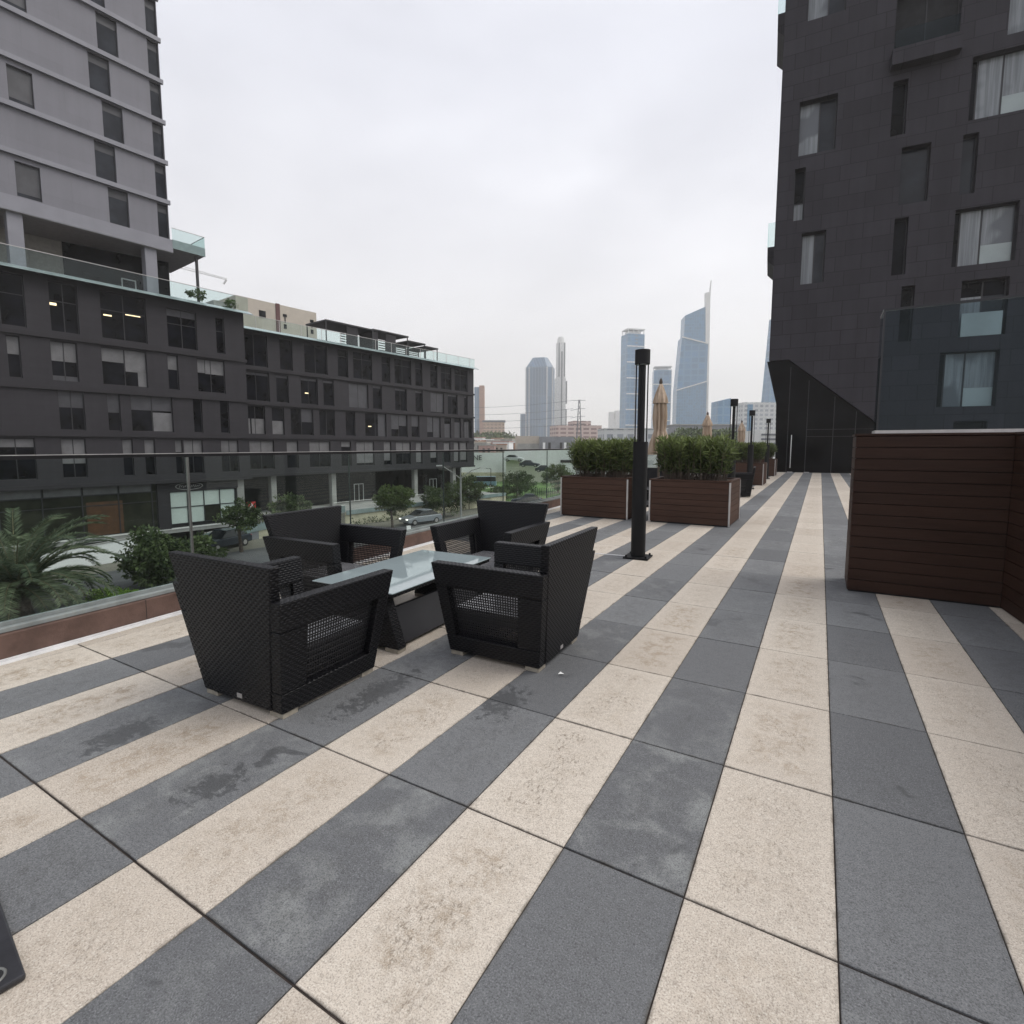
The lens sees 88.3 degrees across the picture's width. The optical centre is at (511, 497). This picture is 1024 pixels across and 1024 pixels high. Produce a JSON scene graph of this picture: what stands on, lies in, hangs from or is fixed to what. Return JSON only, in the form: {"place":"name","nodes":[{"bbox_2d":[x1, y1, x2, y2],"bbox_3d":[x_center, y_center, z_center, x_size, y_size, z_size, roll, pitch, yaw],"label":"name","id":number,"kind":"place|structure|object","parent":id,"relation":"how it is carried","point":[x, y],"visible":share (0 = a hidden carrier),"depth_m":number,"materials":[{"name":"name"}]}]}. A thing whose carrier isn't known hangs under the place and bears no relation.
{"place":"outdoors","nodes":[
{"label":"outdoors","id":0,"kind":"place"},
{"bbox_2d":[40,535,142,571],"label":"ramp wall","id":1,"kind":"structure","parent":0,"point":[114,547],"depth_m":36.12,"materials":[{"name":"concrete"}]},
{"bbox_2d":[0,0,204,301],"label":"grey tower","id":2,"kind":"structure","parent":0,"point":[83,163],"depth_m":39.16,"materials":[{"name":"paint"}]},
{"bbox_2d":[6,64,33,108],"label":"window","id":3,"kind":"structure","parent":2,"relation":"in","point":[20,90],"depth_m":35.90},
{"bbox_2d":[14,161,41,201],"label":"window","id":4,"kind":"structure","parent":2,"relation":"in","point":[28,186],"depth_m":36.50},
{"bbox_2d":[0,227,63,273],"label":"terrace window","id":5,"kind":"structure","parent":2,"relation":"in","point":[34,259],"depth_m":40.07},
{"bbox_2d":[87,52,109,95],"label":"window","id":6,"kind":"structure","parent":2,"relation":"in","point":[98,67],"depth_m":39.25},
{"bbox_2d":[94,141,115,182],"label":"window","id":7,"kind":"structure","parent":2,"relation":"in","point":[104,154],"depth_m":39.85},
{"bbox_2d":[95,12,117,57],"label":"window","id":8,"kind":"structure","parent":2,"relation":"in","point":[106,28],"depth_m":39.47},
{"bbox_2d":[102,102,123,143],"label":"window","id":9,"kind":"structure","parent":2,"relation":"in","point":[112,116],"depth_m":40.07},
{"bbox_2d":[108,188,128,227],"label":"window","id":10,"kind":"structure","parent":2,"relation":"in","point":[118,202],"depth_m":40.67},
{"bbox_2d":[0,243,252,552],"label":"office wing","id":11,"kind":"structure","parent":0,"point":[87,366],"depth_m":38.78,"materials":[{"name":"concrete"}]},
{"bbox_2d":[0,272,25,326],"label":"window","id":12,"kind":"structure","parent":11,"relation":"in","point":[12,306],"depth_m":34.03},
{"bbox_2d":[5,335,21,377],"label":"window","id":13,"kind":"structure","parent":11,"relation":"in","point":[12,342],"depth_m":34.26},
{"bbox_2d":[0,438,37,479],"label":"window","id":14,"kind":"structure","parent":11,"relation":"in","point":[22,469],"depth_m":34.69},
{"bbox_2d":[47,281,78,333],"bbox_3d":[-30.722,-12.960,36.094,0.052,3.300,1.540,4,7,37],"label":"window","id":15,"kind":"structure","parent":11,"relation":"in","point":[62,297],"depth_m":36.09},
{"bbox_2d":[50,340,78,381],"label":"window","id":16,"kind":"structure","parent":11,"relation":"in","point":[63,354],"depth_m":36.29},
{"bbox_2d":[57,390,85,429],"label":"window","id":17,"kind":"structure","parent":11,"relation":"in","point":[71,403],"depth_m":36.75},
{"bbox_2d":[61,439,87,477],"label":"window","id":18,"kind":"structure","parent":11,"relation":"in","point":[72,468],"depth_m":37.03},
{"bbox_2d":[0,484,157,546],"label":"showroom window","id":19,"kind":"structure","parent":11,"relation":"in","point":[129,506],"depth_m":37.96,"materials":[{"name":"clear glass"}]},
{"bbox_2d":[107,393,120,430],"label":"window","id":20,"kind":"structure","parent":11,"relation":"in","point":[112,399],"depth_m":38.72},
{"bbox_2d":[99,291,146,343],"bbox_3d":[-28.641,-13.227,38.839,0.052,3.300,2.830,4,7,37],"label":"window","id":21,"kind":"structure","parent":11,"relation":"in","point":[122,316],"depth_m":38.82,"materials":[{"name":"glass"}]},
{"bbox_2d":[101,347,147,387],"bbox_3d":[-28.731,-9.618,39.071,0.052,2.670,2.810,4,7,37],"label":"window","id":22,"kind":"structure","parent":11,"relation":"in","point":[121,367],"depth_m":39.05,"materials":[{"name":"glass"}]},
{"bbox_2d":[130,395,172,431],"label":"window","id":23,"kind":"structure","parent":11,"relation":"in","point":[149,413],"depth_m":40.64,"materials":[{"name":"glass"}]},
{"bbox_2d":[166,308,196,349],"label":"window","id":24,"kind":"structure","parent":11,"relation":"in","point":[181,325],"depth_m":41.94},
{"bbox_2d":[184,440,203,472],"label":"window","id":25,"kind":"structure","parent":11,"relation":"in","point":[190,446],"depth_m":43.26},
{"bbox_2d":[170,488,235,524],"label":"shop window","id":26,"kind":"structure","parent":11,"relation":"in","point":[210,498],"depth_m":44.02,"materials":[{"name":"white glass"}]},
{"bbox_2d":[197,359,224,393],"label":"window","id":27,"kind":"structure","parent":11,"relation":"in","point":[210,372],"depth_m":43.90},
{"bbox_2d":[221,440,238,471],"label":"window","id":28,"kind":"structure","parent":11,"relation":"in","point":[229,463],"depth_m":45.47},
{"bbox_2d":[0,515,469,621],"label":"street","id":29,"kind":"structure","parent":0,"point":[258,555],"depth_m":33.73,"materials":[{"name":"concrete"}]},
{"bbox_2d":[371,484,415,527],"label":"street tree","id":30,"kind":"object","parent":29,"relation":"on","point":[391,502],"visible":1,"depth_m":51.43,"materials":[{"name":"green plant"}]},
{"bbox_2d":[399,508,441,525],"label":"parked car","id":31,"kind":"object","parent":29,"relation":"on","point":[414,517],"visible":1,"depth_m":54.87,"materials":[{"name":"grey paint"}]},
{"bbox_2d":[206,295,316,338],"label":"cream building","id":32,"kind":"structure","parent":0,"point":[275,311],"depth_m":94.89,"materials":[{"name":"paint"}]},
{"bbox_2d":[4,460,742,579],"bbox_3d":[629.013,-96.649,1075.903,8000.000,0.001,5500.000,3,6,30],"label":"ground","id":33,"kind":"structure","parent":0,"point":[251,544],"depth_m":46.56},
{"bbox_2d":[0,507,127,620],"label":"date palm","id":34,"kind":"object","parent":33,"relation":"on","point":[23,576],"visible":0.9,"depth_m":24.37,"materials":[{"name":"green plant"}]},
{"bbox_2d":[109,524,194,588],"bbox_3d":[-20.536,3.496,30.718,4.670,4.143,4.303,3,6,30],"label":"round bush","id":35,"kind":"object","parent":33,"relation":"on","point":[149,561],"visible":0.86,"depth_m":29.62,"materials":[{"name":"green plant"}]},
{"bbox_2d":[171,530,229,557],"bbox_3d":[-22.030,3.563,36.439,4.873,2.644,3.174,3,6,30],"label":"bush","id":36,"kind":"object","parent":33,"relation":"on","point":[202,543],"visible":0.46,"depth_m":35.95,"materials":[{"name":"green plant"}]},
{"bbox_2d":[208,528,251,549],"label":"parked car","id":37,"kind":"object","parent":33,"relation":"on","point":[222,537],"visible":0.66,"depth_m":41.68,"materials":[{"name":"paint"}]},
{"bbox_2d":[212,497,266,551],"bbox_3d":[-20.725,2.028,40.736,3.782,4.479,3.795,1,6,9],"label":"street tree","id":38,"kind":"object","parent":33,"relation":"on","point":[248,520],"visible":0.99,"depth_m":39.84,"materials":[{"name":"green plant"}]},
{"bbox_2d":[266,492,313,513],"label":"street tree","id":39,"kind":"object","parent":33,"relation":"on","point":[287,503],"visible":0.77,"depth_m":49.88,"materials":[{"name":"green plant"}]},
{"bbox_2d":[204,487,505,539],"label":"retaining wall","id":40,"kind":"structure","parent":33,"relation":"on","point":[360,510],"depth_m":57.03,"materials":[{"name":"concrete"}]},
{"bbox_2d":[243,313,478,510],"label":"office wing","id":41,"kind":"structure","parent":33,"relation":"on","point":[306,394],"depth_m":59.27,"materials":[{"name":"concrete"}]},
{"bbox_2d":[244,333,266,366],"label":"window","id":42,"kind":"structure","parent":41,"relation":"in","point":[255,345],"depth_m":50.33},
{"bbox_2d":[248,406,264,433],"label":"window","id":43,"kind":"structure","parent":41,"relation":"in","point":[256,424],"depth_m":50.76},
{"bbox_2d":[246,371,268,400],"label":"window","id":44,"kind":"structure","parent":41,"relation":"in","point":[257,383],"depth_m":50.68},
{"bbox_2d":[249,441,273,468],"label":"window","id":45,"kind":"structure","parent":41,"relation":"in","point":[256,461],"depth_m":51.39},
{"bbox_2d":[279,339,291,370],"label":"window","id":46,"kind":"structure","parent":41,"relation":"in","point":[285,345],"depth_m":52.75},
{"bbox_2d":[290,408,312,434],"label":"window","id":47,"kind":"structure","parent":41,"relation":"in","point":[301,419],"depth_m":54.53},
{"bbox_2d":[300,377,316,404],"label":"window","id":48,"kind":"structure","parent":41,"relation":"in","point":[308,385],"depth_m":55.01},
{"bbox_2d":[304,343,326,374],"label":"window","id":49,"kind":"structure","parent":41,"relation":"in","point":[314,355],"depth_m":55.37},
{"bbox_2d":[309,441,329,466],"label":"window","id":50,"kind":"structure","parent":41,"relation":"in","point":[316,460],"depth_m":56.41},
{"bbox_2d":[319,410,333,435],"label":"window","id":51,"kind":"structure","parent":41,"relation":"in","point":[326,417],"depth_m":56.88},
{"bbox_2d":[244,467,460,510],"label":"lobby window","id":52,"kind":"structure","parent":41,"relation":"in","point":[314,487],"depth_m":61.47,"materials":[{"name":"glass"}]},
{"bbox_2d":[349,383,367,407],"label":"window","id":53,"kind":"structure","parent":41,"relation":"in","point":[358,396],"depth_m":59.90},
{"bbox_2d":[353,351,370,379],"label":"window","id":54,"kind":"structure","parent":41,"relation":"in","point":[361,361],"depth_m":60.09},
{"bbox_2d":[356,442,373,465],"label":"window","id":55,"kind":"structure","parent":41,"relation":"in","point":[363,459],"depth_m":61.10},
{"bbox_2d":[305,319,437,360],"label":"roof pergola","id":56,"kind":"object","parent":41,"relation":"on","point":[361,332],"visible":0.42,"depth_m":64.92,"materials":[{"name":"metal"}]},
{"bbox_2d":[365,413,385,436],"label":"window","id":57,"kind":"structure","parent":41,"relation":"in","point":[375,425],"depth_m":62.05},
{"bbox_2d":[391,414,406,436],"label":"window","id":58,"kind":"structure","parent":41,"relation":"in","point":[398,422],"depth_m":64.91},
{"bbox_2d":[394,358,409,384],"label":"window","id":59,"kind":"structure","parent":41,"relation":"in","point":[402,367],"depth_m":64.83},
{"bbox_2d":[419,481,466,516],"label":"street tree","id":60,"kind":"object","parent":33,"relation":"on","point":[433,498],"visible":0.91,"depth_m":59.85,"materials":[{"name":"green plant"}]},
{"bbox_2d":[451,473,487,508],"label":"street tree","id":61,"kind":"object","parent":33,"relation":"on","point":[468,482],"visible":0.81,"depth_m":67.44,"materials":[{"name":"green plant"}]},
{"bbox_2d":[461,453,504,480],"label":"billboard","id":62,"kind":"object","parent":33,"relation":"on","point":[493,462],"depth_m":121.74},
{"bbox_2d":[506,460,548,482],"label":"ramp","id":63,"kind":"structure","parent":33,"relation":"on","point":[512,465],"depth_m":117.97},
{"bbox_2d":[504,450,581,477],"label":"white wall","id":64,"kind":"structure","parent":33,"relation":"on","point":[555,457],"depth_m":129.63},
{"bbox_2d":[732,402,775,430],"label":"pale office","id":65,"kind":"structure","parent":33,"relation":"on","point":[765,411],"depth_m":407.86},
{"bbox_2d":[156,0,785,435],"label":"sky","id":66,"kind":"structure","parent":0,"point":[491,183],"materials":[{"name":"white"}]},
{"bbox_2d":[474,385,484,433],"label":"orange block","id":67,"kind":"structure","parent":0,"point":[479,396],"depth_m":607.46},
{"bbox_2d":[0,472,1023,1023],"bbox_3d":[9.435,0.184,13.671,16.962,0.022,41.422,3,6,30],"label":"terrace paving","id":68,"kind":"structure","parent":0,"point":[290,856],"depth_m":2.15,"materials":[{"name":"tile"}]},
{"bbox_2d":[0,902,25,993],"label":"steel base plate","id":69,"kind":"object","parent":68,"relation":"on","point":[12,972],"visible":1,"depth_m":1.52,"materials":[{"name":"metal"}]},
{"bbox_2d":[0,506,559,665],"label":"drain channel","id":70,"kind":"object","parent":68,"relation":"on","point":[69,643],"depth_m":4.16,"materials":[{"name":"metal"}]},
{"bbox_2d":[168,551,392,718],"bbox_3d":[-1.409,0.739,3.310,0.953,0.884,0.896,3,6,28],"label":"wicker armchair","id":71,"kind":"object","parent":68,"relation":"on","point":[256,640],"visible":1,"depth_m":3.00,"materials":[{"name":"wicker"}]},
{"bbox_2d":[0,449,577,659],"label":"glass balustrade","id":72,"kind":"object","parent":68,"relation":"on","point":[26,634],"visible":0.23,"depth_m":4.34,"materials":[{"name":"glass"}]},
{"bbox_2d":[262,505,406,599],"bbox_3d":[-1.646,0.578,4.971,0.896,0.884,0.953,3,6,28],"label":"wicker armchair","id":73,"kind":"object","parent":68,"relation":"on","point":[320,541],"visible":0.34,"depth_m":5.08,"materials":[{"name":"wicker"}]},
{"bbox_2d":[312,550,490,653],"bbox_3d":[-0.882,0.832,4.579,0.856,0.453,1.400,3,6,28],"label":"coffee table","id":74,"kind":"object","parent":68,"relation":"on","point":[405,622],"visible":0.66,"depth_m":4.23,"materials":[{"name":"black wicker"}]},
{"bbox_2d":[430,500,549,570],"bbox_3d":[-0.206,0.521,5.547,0.953,0.884,0.896,3,6,29],"label":"wicker armchair","id":75,"kind":"object","parent":68,"relation":"on","point":[488,526],"visible":0.4,"depth_m":5.75,"materials":[{"name":"wicker"}]},
{"bbox_2d":[431,526,597,672],"bbox_3d":[0.053,0.681,3.913,0.896,0.884,0.953,3,6,29],"label":"wicker armchair","id":76,"kind":"object","parent":68,"relation":"on","point":[540,612],"visible":1,"depth_m":3.62,"materials":[{"name":"wicker"}]},
{"bbox_2d":[560,474,631,519],"bbox_3d":[2.017,-0.053,11.581,1.516,0.860,1.216,3,7,32],"label":"planter","id":77,"kind":"object","parent":68,"relation":"on","point":[599,497],"visible":0.73,"depth_m":11.04,"materials":[{"name":"wood"}]},
{"bbox_2d":[565,436,636,477],"bbox_3d":[2.017,-0.907,11.507,1.685,0.919,1.421,3,6,30],"label":"hedge","id":78,"kind":"object","parent":77,"relation":"on","point":[613,457],"visible":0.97,"depth_m":11.11,"materials":[{"name":"green plant"}]},
{"bbox_2d":[623,349,652,560],"bbox_3d":[1.705,-0.559,7.005,0.330,2.746,0.330,3,6,26],"label":"lamp post","id":79,"kind":"object","parent":68,"relation":"on","point":[639,487],"visible":1,"depth_m":6.96,"materials":[{"name":"black metal"}]},
{"bbox_2d":[646,378,667,506],"bbox_3d":[3.669,-1.366,13.126,0.736,3.168,0.736,3,6,30],"label":"closed parasol","id":80,"kind":"object","parent":68,"relation":"on","point":[660,403],"visible":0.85,"depth_m":12.98,"materials":[{"name":"beige fabric"}]},
{"bbox_2d":[648,476,740,526],"bbox_3d":[3.685,0.041,10.614,1.516,0.860,1.216,3,6,31],"label":"planter","id":81,"kind":"object","parent":68,"relation":"on","point":[701,502],"visible":0.95,"depth_m":10.10,"materials":[{"name":"wood"}]},
{"bbox_2d":[653,431,741,480],"bbox_3d":[3.685,-0.834,10.520,1.719,0.965,1.393,3,6,30],"label":"hedge","id":82,"kind":"object","parent":81,"relation":"on","point":[707,457],"visible":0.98,"depth_m":10.18,"materials":[{"name":"green plant"}]},
{"bbox_2d":[725,466,755,496],"bbox_3d":[6.862,-0.491,15.938,0.896,0.884,0.953,3,6,25],"label":"wicker armchair","id":83,"kind":"object","parent":68,"relation":"on","point":[747,479],"visible":0.4,"depth_m":15.49,"materials":[{"name":"wicker"}]},
{"bbox_2d":[735,462,766,484],"bbox_3d":[9.294,-0.979,21.092,1.516,0.860,1.216,3,6,31],"label":"planter","id":84,"kind":"object","parent":68,"relation":"on","point":[760,476],"visible":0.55,"depth_m":20.36,"materials":[{"name":"wood"}]},
{"bbox_2d":[736,440,767,462],"bbox_3d":[9.293,-1.834,21.018,1.685,0.919,1.421,3,6,28],"label":"hedge","id":85,"kind":"object","parent":84,"relation":"on","point":[760,448],"visible":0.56,"depth_m":20.56,"materials":[{"name":"green plant"}]},
{"bbox_2d":[767,0,1023,472],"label":"black tower","id":86,"kind":"structure","parent":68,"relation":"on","point":[900,180],"depth_m":27.29,"materials":[{"name":"tile"}]},
{"bbox_2d":[792,170,805,220],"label":"window","id":87,"kind":"structure","parent":86,"relation":"in","point":[799,181],"depth_m":29.35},
{"bbox_2d":[799,232,825,284],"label":"window","id":88,"kind":"structure","parent":86,"relation":"in","point":[812,245],"depth_m":29.34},
{"bbox_2d":[797,97,836,156],"bbox_3d":[16.612,-20.080,28.730,1.780,2.800,0.052,3,6,26],"label":"window","id":89,"kind":"structure","parent":86,"relation":"in","point":[817,120],"depth_m":28.71,"materials":[{"name":"glass"}]},
{"bbox_2d":[807,0,845,20],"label":"window","id":90,"kind":"structure","parent":86,"relation":"in","point":[816,9],"depth_m":28.14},
{"bbox_2d":[890,83,906,136],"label":"window","id":91,"kind":"structure","parent":86,"relation":"in","point":[899,91],"depth_m":27.15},
{"bbox_2d":[891,220,906,275],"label":"window","id":92,"kind":"structure","parent":86,"relation":"in","point":[900,227],"depth_m":27.63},
{"bbox_2d":[898,287,913,341],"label":"window","id":93,"kind":"structure","parent":86,"relation":"in","point":[906,293],"depth_m":27.75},
{"bbox_2d":[898,146,929,204],"bbox_3d":[20.625,-16.473,27.131,1.220,2.810,0.050,3,6,26],"label":"window","id":94,"kind":"structure","parent":86,"relation":"in","point":[914,162],"depth_m":27.11,"materials":[{"name":"glass"}]},
{"bbox_2d":[894,0,959,48],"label":"window","id":95,"kind":"structure","parent":86,"relation":"in","point":[916,20],"depth_m":26.39,"materials":[{"name":"glass"}]},
{"bbox_2d":[936,350,997,407],"bbox_3d":[23.134,-6.009,26.931,2.370,2.780,0.052,3,6,26],"label":"window","id":96,"kind":"structure","parent":86,"relation":"in","point":[965,379],"depth_m":26.90,"materials":[{"name":"glass"}]},
{"bbox_2d":[959,136,976,194],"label":"window","id":97,"kind":"structure","parent":86,"relation":"in","point":[969,144],"depth_m":26.16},
{"bbox_2d":[958,278,1006,336],"bbox_3d":[23.489,-9.451,26.422,1.840,2.750,0.052,3,6,26],"label":"window","id":98,"kind":"structure","parent":86,"relation":"in","point":[995,287],"depth_m":26.34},
{"bbox_2d":[951,203,1016,266],"bbox_3d":[23.327,-12.922,26.163,2.440,2.750,0.052,3,6,26],"label":"window","id":99,"kind":"structure","parent":86,"relation":"in","point":[984,235],"depth_m":26.13,"materials":[{"name":"glass"}]},
{"bbox_2d":[968,49,1023,120],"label":"window","id":100,"kind":"structure","parent":86,"relation":"in","point":[997,82],"depth_m":25.44,"materials":[{"name":"glass"}]},
{"bbox_2d":[1007,0,1023,34],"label":"window","id":101,"kind":"structure","parent":86,"relation":"in","point":[1016,13],"depth_m":24.95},
{"bbox_2d":[844,432,1023,623],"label":"timber wall","id":102,"kind":"structure","parent":68,"relation":"on","point":[936,516],"depth_m":5.07,"materials":[{"name":"wood"}]},
{"bbox_2d":[872,294,1023,433],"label":"glass screen","id":103,"kind":"object","parent":102,"relation":"on","point":[879,369],"visible":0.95,"depth_m":5.16,"materials":[{"name":"glass"}]},
{"bbox_2d":[469,481,560,500],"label":"lawn","id":104,"kind":"structure","parent":0,"point":[541,486],"depth_m":96.90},
{"bbox_2d":[500,470,536,496],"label":"street tree","id":105,"kind":"object","parent":104,"relation":"on","point":[521,482],"visible":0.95,"depth_m":83.42,"materials":[{"name":"green plant"}]},
{"bbox_2d":[541,463,575,492],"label":"street tree","id":106,"kind":"object","parent":104,"relation":"on","point":[550,477],"visible":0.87,"depth_m":91.23,"materials":[{"name":"green plant"}]},
{"bbox_2d":[520,357,554,436],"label":"blue tower","id":107,"kind":"structure","parent":0,"point":[539,380],"depth_m":755.88,"materials":[{"name":"glass"}]},
{"bbox_2d":[539,437,574,448],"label":"grey hall","id":108,"kind":"structure","parent":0,"point":[553,442],"depth_m":171.04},
{"bbox_2d":[554,337,566,424],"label":"slim white tower","id":109,"kind":"structure","parent":0,"point":[560,390],"depth_m":800.28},
{"bbox_2d":[550,421,601,440],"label":"pink block","id":110,"kind":"structure","parent":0,"point":[588,430],"depth_m":467.46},
{"bbox_2d":[619,328,644,427],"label":"banded blue tower","id":111,"kind":"structure","parent":0,"point":[632,340],"depth_m":738.01,"materials":[{"name":"glass"}]},
{"bbox_2d":[597,428,667,466],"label":"white shed","id":112,"kind":"structure","parent":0,"point":[610,433],"depth_m":204.63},
{"bbox_2d":[651,366,671,427],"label":"banded blue tower","id":113,"kind":"structure","parent":0,"point":[664,373],"depth_m":797.60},
{"bbox_2d":[672,280,711,423],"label":"spire tower","id":114,"kind":"structure","parent":0,"point":[691,392],"depth_m":674.67,"materials":[{"name":"glass"}]},
{"bbox_2d":[668,426,737,443],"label":"trees","id":115,"kind":"object","parent":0,"point":[693,432],"visible":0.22,"depth_m":154.23,"materials":[{"name":"green plant"}]},
{"bbox_2d":[711,398,731,423],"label":"slanted block","id":116,"kind":"structure","parent":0,"point":[720,411],"depth_m":507.01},
{"bbox_2d":[761,320,775,401],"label":"blue tower","id":117,"kind":"structure","parent":0,"point":[767,393],"depth_m":630.03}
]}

